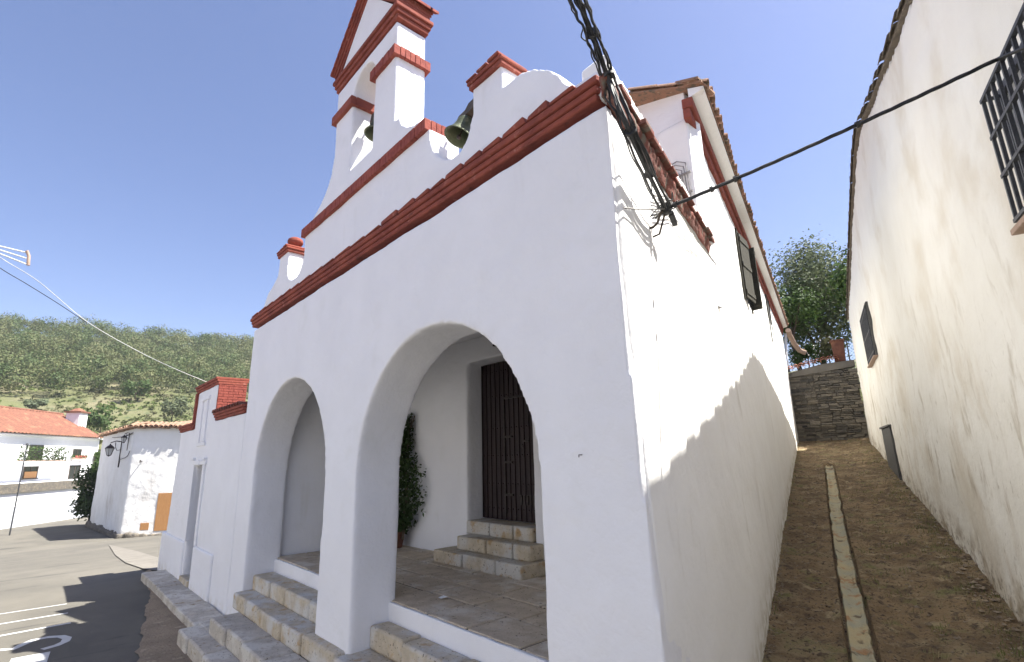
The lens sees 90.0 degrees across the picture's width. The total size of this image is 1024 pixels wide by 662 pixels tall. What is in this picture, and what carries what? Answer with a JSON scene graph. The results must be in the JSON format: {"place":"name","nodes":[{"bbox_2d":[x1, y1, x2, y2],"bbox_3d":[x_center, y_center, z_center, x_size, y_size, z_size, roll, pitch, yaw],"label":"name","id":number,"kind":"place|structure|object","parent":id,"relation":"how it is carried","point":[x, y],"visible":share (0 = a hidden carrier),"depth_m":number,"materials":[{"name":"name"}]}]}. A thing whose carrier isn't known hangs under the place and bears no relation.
{"place":"outdoors","nodes":[
{"label":"outdoors","id":0,"kind":"place"},
{"bbox_2d":[0,518,161,661],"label":"road","id":1,"kind":"structure","parent":0,"point":[97,587],"depth_m":11.14,"materials":[{"name":"grey asphalt"}]},
{"bbox_2d":[9,443,30,534],"bbox_3d":[-33.882,10.866,35.152,0.190,6.182,0.703,2,-14,-15],"label":"utility pole","id":2,"kind":"object","parent":1,"relation":"on","point":[27,445],"visible":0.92,"depth_m":35.12,"materials":[{"name":"grey metal"}]},
{"bbox_2d":[0,604,71,661],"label":"road marking","id":3,"kind":"object","parent":1,"relation":"on","point":[41,657],"visible":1,"depth_m":7.88,"materials":[{"name":"paint"}]},
{"bbox_2d":[68,461,98,520],"bbox_3d":[-32.563,12.550,39.985,3.176,4.949,2.511,11,-18,-41],"label":"street shrub","id":4,"kind":"object","parent":1,"relation":"on","point":[84,500],"visible":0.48,"depth_m":39.19,"materials":[{"name":"green plant"}]},
{"bbox_2d":[135,570,191,661],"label":"dirt verge","id":5,"kind":"structure","parent":1,"relation":"on","point":[162,625],"depth_m":8.13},
{"bbox_2d":[141,570,222,631],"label":"kerb","id":6,"kind":"structure","parent":1,"relation":"on","point":[187,606],"depth_m":9.74,"materials":[{"name":"grey stone"}]},
{"bbox_2d":[109,545,157,569],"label":"pavement","id":7,"kind":"structure","parent":0,"point":[139,559],"depth_m":16.80,"materials":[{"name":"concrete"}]},
{"bbox_2d":[0,333,868,550],"bbox_3d":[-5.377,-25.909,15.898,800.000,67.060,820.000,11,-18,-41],"label":"hill terrain","id":8,"kind":"structure","parent":0,"point":[14,399],"depth_m":118.68,"materials":[{"name":"green plant"}]},
{"bbox_2d":[0,246,30,265],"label":"antenna rack","id":9,"kind":"object","parent":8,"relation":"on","point":[27,263],"visible":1,"depth_m":10.48,"materials":[{"name":"metal"}]},
{"bbox_2d":[0,268,85,321],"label":"overhead wire","id":10,"kind":"object","parent":9,"relation":"attached to","point":[40,292],"visible":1,"depth_m":11.72,"materials":[{"name":"grey metal"}]},
{"bbox_2d":[21,398,48,409],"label":"hillside tree","id":11,"kind":"object","parent":8,"relation":"on","point":[30,403],"visible":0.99,"depth_m":101.51,"materials":[{"name":"green plant"}]},
{"bbox_2d":[0,405,102,529],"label":"house","id":12,"kind":"structure","parent":8,"relation":"on","point":[46,493],"depth_m":45.41,"materials":[{"name":"paint"}]},
{"bbox_2d":[21,466,38,479],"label":"window","id":13,"kind":"structure","parent":12,"relation":"in","point":[35,468],"depth_m":45.48,"materials":[{"name":"brown glass"}]},
{"bbox_2d":[28,445,43,459],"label":"window","id":14,"kind":"structure","parent":12,"relation":"in","point":[32,446],"depth_m":46.14,"materials":[{"name":"green glass"}]},
{"bbox_2d":[15,445,69,461],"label":"balcony plants","id":15,"kind":"object","parent":12,"relation":"on","point":[46,456],"visible":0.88,"depth_m":45.21,"materials":[{"name":"green plant"}]},
{"bbox_2d":[67,465,80,478],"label":"window","id":16,"kind":"structure","parent":12,"relation":"in","point":[73,469],"depth_m":50.85,"materials":[{"name":"grey glass"}]},
{"bbox_2d":[72,449,81,456],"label":"window","id":17,"kind":"structure","parent":12,"relation":"in","point":[75,451],"depth_m":51.35,"materials":[{"name":"grey glass"}]},
{"bbox_2d":[71,454,87,458],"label":"window box","id":18,"kind":"object","parent":12,"relation":"attached to","point":[78,456],"visible":0.99,"depth_m":51.10,"materials":[{"name":"orange ceramic"}]},
{"bbox_2d":[89,451,100,472],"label":"wall creeper","id":19,"kind":"object","parent":12,"relation":"attached to","point":[97,455],"depth_m":53.85,"materials":[{"name":"green plant"}]},
{"bbox_2d":[86,404,116,432],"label":"hillside tree","id":20,"kind":"object","parent":8,"relation":"on","point":[97,419],"visible":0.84,"depth_m":84.34,"materials":[{"name":"green plant"}]},
{"bbox_2d":[0,383,247,435],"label":"hill scrub","id":21,"kind":"object","parent":8,"relation":"on","point":[123,401],"visible":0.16,"depth_m":117.59,"materials":[{"name":"green plant"}]},
{"bbox_2d":[0,310,253,396],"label":"oak wood","id":22,"kind":"object","parent":8,"relation":"on","point":[69,342],"visible":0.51,"depth_m":157.68,"materials":[{"name":"green plant"}]},
{"bbox_2d":[120,378,154,397],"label":"hillside tree","id":23,"kind":"object","parent":8,"relation":"on","point":[129,388],"visible":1,"depth_m":121.03,"materials":[{"name":"green plant"}]},
{"bbox_2d":[85,420,191,538],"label":"corner house","id":24,"kind":"structure","parent":8,"relation":"on","point":[132,496],"depth_m":32.38,"materials":[{"name":"white painted plaster"},{"name":"clay tile"},{"name":"wood"}]},
{"bbox_2d":[105,441,121,466],"bbox_3d":[-26.531,8.148,33.920,0.870,1.743,0.557,31,-35,-65],"label":"street lantern","id":25,"kind":"object","parent":24,"relation":"attached to","point":[109,449],"visible":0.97,"depth_m":33.81,"materials":[{"name":"black metal"}]},
{"bbox_2d":[121,433,129,450],"bbox_3d":[-24.865,7.078,32.808,0.406,1.137,0.366,0,-14,-7],"label":"street lantern","id":26,"kind":"object","parent":24,"relation":"attached to","point":[124,438],"visible":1,"depth_m":32.81,"materials":[{"name":"black metal"}]},
{"bbox_2d":[154,493,171,530],"bbox_3d":[-21.354,11.259,31.989,1.500,2.221,0.100,3,-15,-18],"label":"door","id":27,"kind":"structure","parent":24,"relation":"in","point":[164,499],"depth_m":31.82,"materials":[{"name":"orange wood"}]},
{"bbox_2d":[158,395,192,421],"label":"hillside tree","id":28,"kind":"object","parent":8,"relation":"on","point":[176,408],"visible":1,"depth_m":106.44,"materials":[{"name":"green plant"}]},
{"bbox_2d":[157,377,249,614],"bbox_3d":[-5.805,3.704,12.625,3.624,4.641,6.604,11,-18,-41],"label":"church annex","id":29,"kind":"object","parent":8,"relation":"on","point":[196,547],"visible":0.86,"depth_m":10.86,"materials":[{"name":"white paint"}]},
{"bbox_2d":[0,257,205,381],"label":"overhead wire","id":30,"kind":"object","parent":29,"relation":"attached to","point":[91,324],"visible":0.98,"depth_m":12.60,"materials":[{"name":"grey metal"}]},
{"bbox_2d":[196,395,210,446],"bbox_3d":[-7.079,2.106,11.933,0.235,1.120,0.760,11,-18,-41],"label":"blind window","id":31,"kind":"structure","parent":29,"relation":"in","point":[205,405],"depth_m":11.85,"materials":[{"name":"white paint"}]},
{"bbox_2d":[177,572,479,661],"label":"stone staircase","id":32,"kind":"structure","parent":8,"relation":"on","point":[273,619],"depth_m":6.54,"materials":[{"name":"beige stone"}]},
{"bbox_2d":[226,0,798,661],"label":"church","id":33,"kind":"structure","parent":8,"relation":"on","point":[628,358],"depth_m":5.69,"materials":[{"name":"white paint"}]},
{"bbox_2d":[364,113,373,141],"bbox_3d":[-1.917,-3.067,7.340,0.374,0.642,0.706,11,-18,-41],"label":"church bell","id":34,"kind":"object","parent":33,"relation":"hanging from","point":[368,131],"visible":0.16,"depth_m":7.32,"materials":[{"name":"green metal"}]},
{"bbox_2d":[397,413,427,547],"bbox_3d":[-2.025,2.724,9.564,0.670,2.473,1.156,11,-18,-41],"label":"climbing plant","id":35,"kind":"object","parent":33,"relation":"on","point":[405,494],"visible":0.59,"depth_m":9.35,"materials":[{"name":"green plant"}]},
{"bbox_2d":[444,99,473,148],"bbox_3d":[-0.513,-2.299,5.535,0.398,0.583,0.621,11,-18,-41],"label":"church bell","id":36,"kind":"object","parent":33,"relation":"hanging from","point":[456,133],"visible":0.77,"depth_m":5.53,"materials":[{"name":"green metal"}]},
{"bbox_2d":[481,361,535,522],"bbox_3d":[0.015,1.713,8.255,0.110,2.550,1.536,11,-18,-41],"label":"door","id":37,"kind":"structure","parent":33,"relation":"in","point":[508,480],"depth_m":8.33,"materials":[{"name":"brown wood"}]},
{"bbox_2d":[568,0,677,218],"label":"cable bundle","id":38,"kind":"object","parent":33,"relation":"attached to","point":[592,34],"visible":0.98,"depth_m":3.52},
{"bbox_2d":[649,203,677,237],"bbox_3d":[1.250,-0.901,4.283,0.217,0.269,0.231,-9,-16,29],"label":"wall bracket","id":39,"kind":"object","parent":33,"relation":"attached to","point":[672,217],"depth_m":4.23,"materials":[{"name":"black metal"}]},
{"bbox_2d":[623,207,664,209],"bbox_3d":[1.021,-0.929,3.871,0.019,0.330,0.838,-12,-17,36],"label":"stay wire","id":40,"kind":"object","parent":39,"relation":"attached to","point":[643,208],"visible":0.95,"depth_m":3.81,"materials":[{"name":"grey metal"}]},
{"bbox_2d":[671,161,692,195],"bbox_3d":[2.206,-1.825,7.389,0.030,1.158,0.899,11,-18,-41],"label":"wall bracket","id":41,"kind":"object","parent":33,"relation":"attached to","point":[684,174],"visible":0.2,"depth_m":7.20,"materials":[{"name":"grey metal"}]},
{"bbox_2d":[654,195,715,264],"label":"clipped cables","id":42,"kind":"object","parent":33,"relation":"attached to","point":[692,230],"visible":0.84,"depth_m":5.60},
{"bbox_2d":[734,228,762,313],"bbox_3d":[5.275,-1.323,11.406,0.275,1.600,1.440,-9,-16,29],"label":"window","id":43,"kind":"structure","parent":33,"relation":"in","point":[746,255],"depth_m":11.24,"materials":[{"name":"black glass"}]},
{"bbox_2d":[765,294,775,346],"bbox_3d":[8.785,-0.404,17.470,0.070,1.770,1.140,-9,-16,29],"label":"window","id":44,"kind":"structure","parent":33,"relation":"in","point":[767,302],"depth_m":17.15,"materials":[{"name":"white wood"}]},
{"bbox_2d":[784,328,806,372],"bbox_3d":[13.915,0.990,25.075,1.479,2.130,0.442,8,-17,-33],"label":"eaves drainpipe","id":45,"kind":"object","parent":33,"relation":"attached to","point":[793,342],"visible":0.98,"depth_m":25.03,"materials":[{"name":"metal"}]},
{"bbox_2d":[671,46,1023,207],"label":"power cable","id":46,"kind":"object","parent":33,"relation":"attached to","point":[856,125],"visible":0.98,"depth_m":3.77,"materials":[{"name":"black rubber"}]},
{"bbox_2d":[774,268,831,369],"bbox_3d":[14.702,-0.559,26.825,3.810,6.154,3.730,11,-18,-41],"label":"leaning tree","id":47,"kind":"object","parent":8,"relation":"on","point":[798,312],"visible":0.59,"depth_m":26.64,"materials":[{"name":"green plant"}]},
{"bbox_2d":[788,341,831,368],"bbox_3d":[15.106,1.466,25.925,1.453,1.906,2.038,11,-18,-41],"label":"garden bush","id":48,"kind":"object","parent":8,"relation":"on","point":[810,348],"visible":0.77,"depth_m":25.99,"materials":[{"name":"green plant"}]},
{"bbox_2d":[768,228,853,364],"bbox_3d":[17.693,-1.418,29.016,6.589,10.340,7.105,11,-18,-41],"label":"broad tree","id":49,"kind":"object","parent":8,"relation":"on","point":[810,271],"visible":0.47,"depth_m":28.57,"materials":[{"name":"green plant"}]},
{"bbox_2d":[785,337,855,371],"bbox_3d":[17.003,1.726,27.602,7.548,2.550,0.067,-9,-16,29],"label":"fence","id":50,"kind":"object","parent":8,"relation":"on","point":[848,354],"visible":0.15,"depth_m":27.36,"materials":[{"name":"brown wood"}]},
{"bbox_2d":[815,335,845,362],"bbox_3d":[15.880,0.991,25.637,1.299,1.636,1.264,2,-14,-15],"label":"garden bush","id":51,"kind":"object","parent":8,"relation":"on","point":[825,344],"visible":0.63,"depth_m":25.52,"materials":[{"name":"green plant"}]},
{"bbox_2d":[813,243,848,311],"bbox_3d":[17.669,-1.726,23.691,4.912,7.977,5.807,11,-18,-41],"label":"garden tree","id":52,"kind":"object","parent":8,"relation":"on","point":[841,283],"visible":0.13,"depth_m":24.61,"materials":[{"name":"green plant"}]},
{"bbox_2d":[846,0,1023,622],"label":"side house","id":53,"kind":"structure","parent":8,"relation":"on","point":[935,287],"depth_m":6.34,"materials":[{"name":"off-white plaster"},{"name":"terracotta roof tile"},{"name":"dark metal"}]},
{"bbox_2d":[860,301,877,367],"bbox_3d":[10.640,0.159,15.250,0.200,1.575,2.420,-9,-16,29],"label":"window","id":54,"kind":"structure","parent":53,"relation":"in","point":[866,323],"depth_m":14.73,"materials":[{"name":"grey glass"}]},
{"bbox_2d":[879,424,902,480],"bbox_3d":[10.799,3.655,14.530,0.140,1.885,2.500,-9,-16,29],"label":"hatch door","id":55,"kind":"structure","parent":53,"relation":"in","point":[892,458],"depth_m":14.15,"materials":[{"name":"grey metal"}]},
{"bbox_2d":[979,2,1023,235],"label":"window","id":56,"kind":"structure","parent":53,"relation":"in","point":[1009,98],"depth_m":3.65,"materials":[{"name":"black metal"}]},
{"bbox_2d":[0,0,900,370],"label":"sky","id":57,"kind":"structure","parent":0,"point":[158,158],"materials":[{"name":"blue"}]},
{"bbox_2d":[762,438,1023,661],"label":"alley path","id":58,"kind":"structure","parent":0,"point":[921,637],"depth_m":7.28,"materials":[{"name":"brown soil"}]},
{"bbox_2d":[788,355,868,440],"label":"stone wall","id":59,"kind":"structure","parent":58,"relation":"on","point":[828,403],"depth_m":23.30,"materials":[{"name":"stone"}]},
{"bbox_2d":[829,339,845,361],"bbox_3d":[15.165,0.940,23.770,0.580,1.022,0.580,-9,-16,29],"label":"terracotta planter","id":60,"kind":"object","parent":59,"relation":"on","point":[838,348],"visible":0.91,"depth_m":23.57,"materials":[{"name":"ceramic"}]},
{"bbox_2d":[825,465,875,661],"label":"drain channel","id":61,"kind":"object","parent":58,"relation":"on","point":[860,641],"visible":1,"depth_m":7.29,"materials":[{"name":"concrete"}]},
{"bbox_2d":[763,440,1023,661],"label":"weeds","id":62,"kind":"object","parent":58,"relation":"on","point":[932,545],"visible":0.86,"depth_m":7.57,"materials":[{"name":"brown plant"}]}
]}

